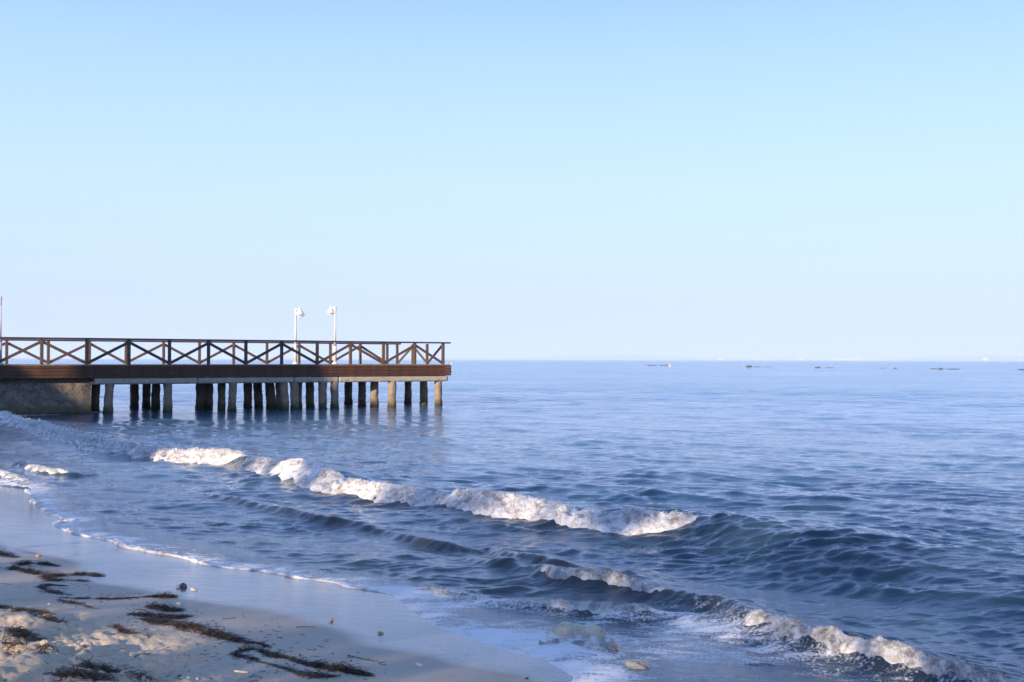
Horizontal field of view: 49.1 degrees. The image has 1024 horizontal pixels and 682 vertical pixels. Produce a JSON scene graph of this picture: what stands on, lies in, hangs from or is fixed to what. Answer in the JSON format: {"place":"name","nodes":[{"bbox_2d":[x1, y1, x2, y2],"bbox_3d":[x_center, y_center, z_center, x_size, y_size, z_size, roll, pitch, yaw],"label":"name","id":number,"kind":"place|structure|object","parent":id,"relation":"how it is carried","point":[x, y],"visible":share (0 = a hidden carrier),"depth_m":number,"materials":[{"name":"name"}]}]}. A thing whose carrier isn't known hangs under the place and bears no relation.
{"place":"outdoors","nodes":[
{"label":"outdoors","id":0,"kind":"place"},
{"bbox_2d":[0,486,572,681],"bbox_3d":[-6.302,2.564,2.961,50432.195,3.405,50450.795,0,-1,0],"label":"beach","id":1,"kind":"structure","parent":0,"point":[404,643],"depth_m":8.66,"materials":[{"name":"beige sand"}]},
{"bbox_2d":[0,550,19,557],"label":"seaweed heap","id":2,"kind":"object","parent":1,"relation":"on","point":[3,553],"visible":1,"depth_m":11.85,"materials":[{"name":"black plant"}]},
{"bbox_2d":[0,636,29,654],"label":"seaweed heap","id":3,"kind":"object","parent":1,"relation":"on","point":[17,642],"visible":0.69,"depth_m":7.19,"materials":[{"name":"brown plant"}]},
{"bbox_2d":[0,622,49,641],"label":"seaweed heap","id":4,"kind":"object","parent":1,"relation":"on","point":[25,633],"visible":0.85,"depth_m":7.66,"materials":[{"name":"brown plant"}]},
{"bbox_2d":[0,559,59,570],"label":"seaweed heap","id":5,"kind":"object","parent":1,"relation":"on","point":[22,563],"visible":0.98,"depth_m":11.21,"materials":[{"name":"black plant"}]},
{"bbox_2d":[0,603,68,622],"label":"seaweed heap","id":6,"kind":"object","parent":1,"relation":"on","point":[45,617],"visible":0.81,"depth_m":8.57,"materials":[{"name":"brown plant"}]},
{"bbox_2d":[26,641,58,653],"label":"seaweed heap","id":7,"kind":"object","parent":1,"relation":"on","point":[46,645],"visible":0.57,"depth_m":7.04,"materials":[{"name":"brown plant"}]},
{"bbox_2d":[34,581,70,595],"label":"seaweed heap","id":8,"kind":"object","parent":1,"relation":"on","point":[42,586],"visible":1,"depth_m":9.91,"materials":[{"name":"black plant"}]},
{"bbox_2d":[16,565,104,578],"bbox_3d":[-4.430,2.226,10.758,0.974,0.108,0.529,0,-1,0],"label":"seaweed heap","id":9,"kind":"object","parent":1,"relation":"on","point":[33,571],"visible":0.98,"depth_m":10.80,"materials":[{"name":"black plant"}]},
{"bbox_2d":[36,573,90,581],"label":"seaweed heap","id":10,"kind":"object","parent":1,"relation":"on","point":[47,578],"visible":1,"depth_m":10.52,"materials":[{"name":"black plant"}]},
{"bbox_2d":[56,598,98,608],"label":"seaweed heap","id":11,"kind":"object","parent":1,"relation":"on","point":[71,602],"visible":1,"depth_m":9.26,"materials":[{"name":"brown plant"}]},
{"bbox_2d":[43,663,118,681],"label":"seaweed heap","id":12,"kind":"object","parent":1,"relation":"on","point":[93,674],"visible":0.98,"depth_m":6.56,"materials":[{"name":"black plant"}]},
{"bbox_2d":[72,651,121,672],"bbox_3d":[-2.592,2.050,7.040,0.291,0.185,0.393,-1,-1,44],"label":"seaweed heap","id":13,"kind":"object","parent":1,"relation":"on","point":[106,667],"visible":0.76,"depth_m":7.05,"materials":[{"name":"black plant"}]},
{"bbox_2d":[58,592,153,599],"bbox_3d":[-3.424,2.198,9.647,0.888,0.101,0.205,1,-1,-30],"label":"seaweed heap","id":14,"kind":"object","parent":1,"relation":"on","point":[116,598],"visible":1,"depth_m":9.57,"materials":[{"name":"black plant"}]},
{"bbox_2d":[107,623,148,638],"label":"seaweed heap","id":15,"kind":"object","parent":1,"relation":"on","point":[119,628],"visible":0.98,"depth_m":8.10,"materials":[{"name":"brown plant"}]},
{"bbox_2d":[116,665,160,681],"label":"seaweed heap","id":16,"kind":"object","parent":1,"relation":"on","point":[141,674],"visible":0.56,"depth_m":6.73,"materials":[{"name":"black plant"}]},
{"bbox_2d":[133,601,185,611],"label":"seaweed heap","id":17,"kind":"object","parent":1,"relation":"on","point":[161,607],"visible":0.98,"depth_m":9.16,"materials":[{"name":"black plant"}]},
{"bbox_2d":[126,608,194,618],"bbox_3d":[-2.784,2.146,8.790,0.560,0.071,0.348,0,-1,0],"label":"seaweed heap","id":18,"kind":"object","parent":1,"relation":"on","point":[169,615],"visible":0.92,"depth_m":8.80,"materials":[{"name":"brown plant"}]},
{"bbox_2d":[150,591,177,598],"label":"seaweed heap","id":19,"kind":"object","parent":1,"relation":"on","point":[164,595],"visible":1,"depth_m":9.84,"materials":[{"name":"black plant"}]},
{"bbox_2d":[179,583,186,587],"bbox_3d":[-3.057,2.270,10.403,0.083,0.049,0.061,0,-1,24],"label":"dark clump","id":20,"kind":"object","parent":1,"relation":"on","point":[182,585],"visible":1,"depth_m":10.39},
{"bbox_2d":[1,562,386,681],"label":"seaweed scraps","id":21,"kind":"object","parent":1,"relation":"on","point":[196,637],"visible":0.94,"depth_m":7.86,"materials":[{"name":"brown plant"}]},
{"bbox_2d":[138,614,271,647],"bbox_3d":[-2.284,2.137,8.312,1.405,0.082,0.378,-1,-1,42],"label":"seaweed heap","id":22,"kind":"object","parent":1,"relation":"on","point":[214,632],"visible":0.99,"depth_m":8.30,"materials":[{"name":"brown plant"}]},
{"bbox_2d":[0,337,450,414],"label":"pier","id":23,"kind":"structure","parent":1,"relation":"on","point":[42,388],"depth_m":48.47,"materials":[{"name":"brown wood"}]},
{"bbox_2d":[0,296,3,364],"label":"street lamp","id":24,"kind":"object","parent":23,"relation":"on","point":[1,363],"visible":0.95,"depth_m":43.68,"materials":[{"name":"metal"}]},
{"bbox_2d":[292,307,304,363],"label":"street lamp","id":25,"kind":"object","parent":23,"relation":"on","point":[299,312],"visible":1,"depth_m":53.88,"materials":[{"name":"metal"}]},
{"bbox_2d":[326,306,337,363],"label":"street lamp","id":26,"kind":"object","parent":23,"relation":"on","point":[331,310],"visible":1,"depth_m":54.67,"materials":[{"name":"metal"}]},
{"bbox_2d":[234,670,248,672],"bbox_3d":[-1.727,2.109,7.146,0.100,0.010,0.019,1,-1,16],"label":"razor shell","id":27,"kind":"object","parent":1,"relation":"on","point":[239,671],"visible":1,"depth_m":7.14},
{"bbox_2d":[228,646,258,660],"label":"seaweed heap","id":28,"kind":"object","parent":1,"relation":"on","point":[237,653],"visible":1,"depth_m":7.62,"materials":[{"name":"black plant"}]},
{"bbox_2d":[241,644,262,648],"bbox_3d":[-1.823,2.144,7.861,0.164,0.035,0.056,0,-1,0],"label":"driftwood","id":29,"kind":"object","parent":1,"relation":"on","point":[256,646],"visible":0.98,"depth_m":7.84,"materials":[{"name":"wood"}]},
{"bbox_2d":[255,647,310,664],"bbox_3d":[-1.555,2.129,7.590,0.672,0.055,0.183,-1,-1,40],"label":"seaweed heap","id":30,"kind":"object","parent":1,"relation":"on","point":[276,654],"visible":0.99,"depth_m":7.60,"materials":[{"name":"black plant"}]},
{"bbox_2d":[247,660,341,679],"bbox_3d":[-1.455,2.110,7.234,0.752,0.060,0.258,0,-1,22],"label":"seaweed heap","id":31,"kind":"object","parent":1,"relation":"on","point":[311,674],"visible":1,"depth_m":7.16,"materials":[{"name":"black plant"}]},
{"bbox_2d":[305,659,374,676],"bbox_3d":[-1.143,2.126,7.326,0.576,0.074,0.204,0,-1,25],"label":"seaweed heap","id":32,"kind":"object","parent":1,"relation":"on","point":[336,667],"visible":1,"depth_m":7.30,"materials":[{"name":"black plant"}]},
{"bbox_2d":[548,622,605,639],"bbox_3d":[0.505,2.294,8.697,0.451,0.209,0.280,0,-1,0],"label":"shore rock","id":33,"kind":"object","parent":1,"relation":"on","point":[585,630],"visible":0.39,"depth_m":8.64,"materials":[{"name":"grey stone"}]},
{"bbox_2d":[625,659,650,668],"bbox_3d":[0.866,2.311,7.786,0.278,0.176,0.287,1,-1,-30],"label":"shore rock","id":34,"kind":"object","parent":1,"relation":"on","point":[637,664],"visible":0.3,"depth_m":7.79,"materials":[{"name":"white stone"}]},
{"bbox_2d":[0,359,1023,681],"bbox_3d":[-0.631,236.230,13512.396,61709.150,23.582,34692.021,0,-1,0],"label":"sea water","id":35,"kind":"structure","parent":0,"point":[868,499],"depth_m":17.76,"materials":[{"name":"blue liquid"}]},
{"bbox_2d":[0,410,22,424],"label":"wave foam","id":36,"kind":"object","parent":35,"relation":"on","point":[6,417],"visible":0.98,"depth_m":37.83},
{"bbox_2d":[0,469,30,480],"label":"wave foam","id":37,"kind":"object","parent":35,"relation":"on","point":[6,474],"visible":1,"depth_m":19.92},
{"bbox_2d":[12,460,69,473],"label":"wave foam","id":38,"kind":"object","parent":35,"relation":"on","point":[34,467],"visible":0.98,"depth_m":21.30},
{"bbox_2d":[7,414,113,450],"bbox_3d":[-13.037,2.473,31.758,0.868,0.521,13.196,1,-1,-32],"label":"wave foam","id":39,"kind":"object","parent":35,"relation":"on","point":[83,441],"visible":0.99,"depth_m":30.10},
{"bbox_2d":[89,439,244,464],"bbox_3d":[-7.657,2.440,24.572,5.790,0.381,0.872,-1,-1,40],"label":"wave foam","id":40,"kind":"object","parent":35,"relation":"on","point":[214,456],"visible":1,"depth_m":24.11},
{"bbox_2d":[25,488,386,593],"bbox_3d":[-5.163,2.396,14.374,1.146,0.110,11.248,1,-1,-39],"label":"swash foam","id":41,"kind":"object","parent":35,"relation":"on","point":[116,541],"visible":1,"depth_m":12.47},
{"bbox_2d":[245,456,697,535],"bbox_3d":[-1.788,2.305,17.760,1.402,0.466,11.584,1,-1,-41],"label":"wave foam","id":42,"kind":"object","parent":35,"relation":"on","point":[510,505],"visible":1,"depth_m":15.69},
{"bbox_2d":[410,585,656,613],"bbox_3d":[0.141,2.290,9.904,2.731,0.142,0.325,0,-1,24],"label":"wave foam","id":43,"kind":"object","parent":35,"relation":"on","point":[596,607],"visible":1,"depth_m":9.72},
{"bbox_2d":[546,632,560,638],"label":"wave foam","id":44,"kind":"object","parent":35,"relation":"on","point":[552,635],"visible":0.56,"depth_m":8.64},
{"bbox_2d":[539,637,602,650],"bbox_3d":[0.483,2.266,8.446,0.488,0.061,0.335,0,-1,18],"label":"wave foam","id":45,"kind":"object","parent":35,"relation":"on","point":[587,645],"visible":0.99,"depth_m":8.39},
{"bbox_2d":[560,633,618,649],"bbox_3d":[0.599,2.256,8.455,0.521,0.080,0.126,-1,-1,38],"label":"wave foam","id":46,"kind":"object","parent":35,"relation":"on","point":[601,642],"visible":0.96,"depth_m":8.43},
{"bbox_2d":[540,564,663,592],"bbox_3d":[0.995,2.252,10.614,1.977,0.174,0.284,-1,-1,36],"label":"wave foam","id":47,"kind":"object","parent":35,"relation":"on","point":[609,576],"visible":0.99,"depth_m":10.70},
{"bbox_2d":[743,609,1023,681],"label":"wave foam","id":48,"kind":"object","parent":35,"relation":"on","point":[835,639],"visible":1,"depth_m":8.00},
{"bbox_2d":[0,0,1023,358],"label":"sky","id":49,"kind":"structure","parent":0,"point":[733,179],"materials":[{"name":"blue"}]},
{"bbox_2d":[240,354,1023,360],"bbox_3d":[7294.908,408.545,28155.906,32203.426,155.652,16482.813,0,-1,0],"label":"hills","id":50,"kind":"structure","parent":0,"point":[927,358],"depth_m":26469.15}
]}

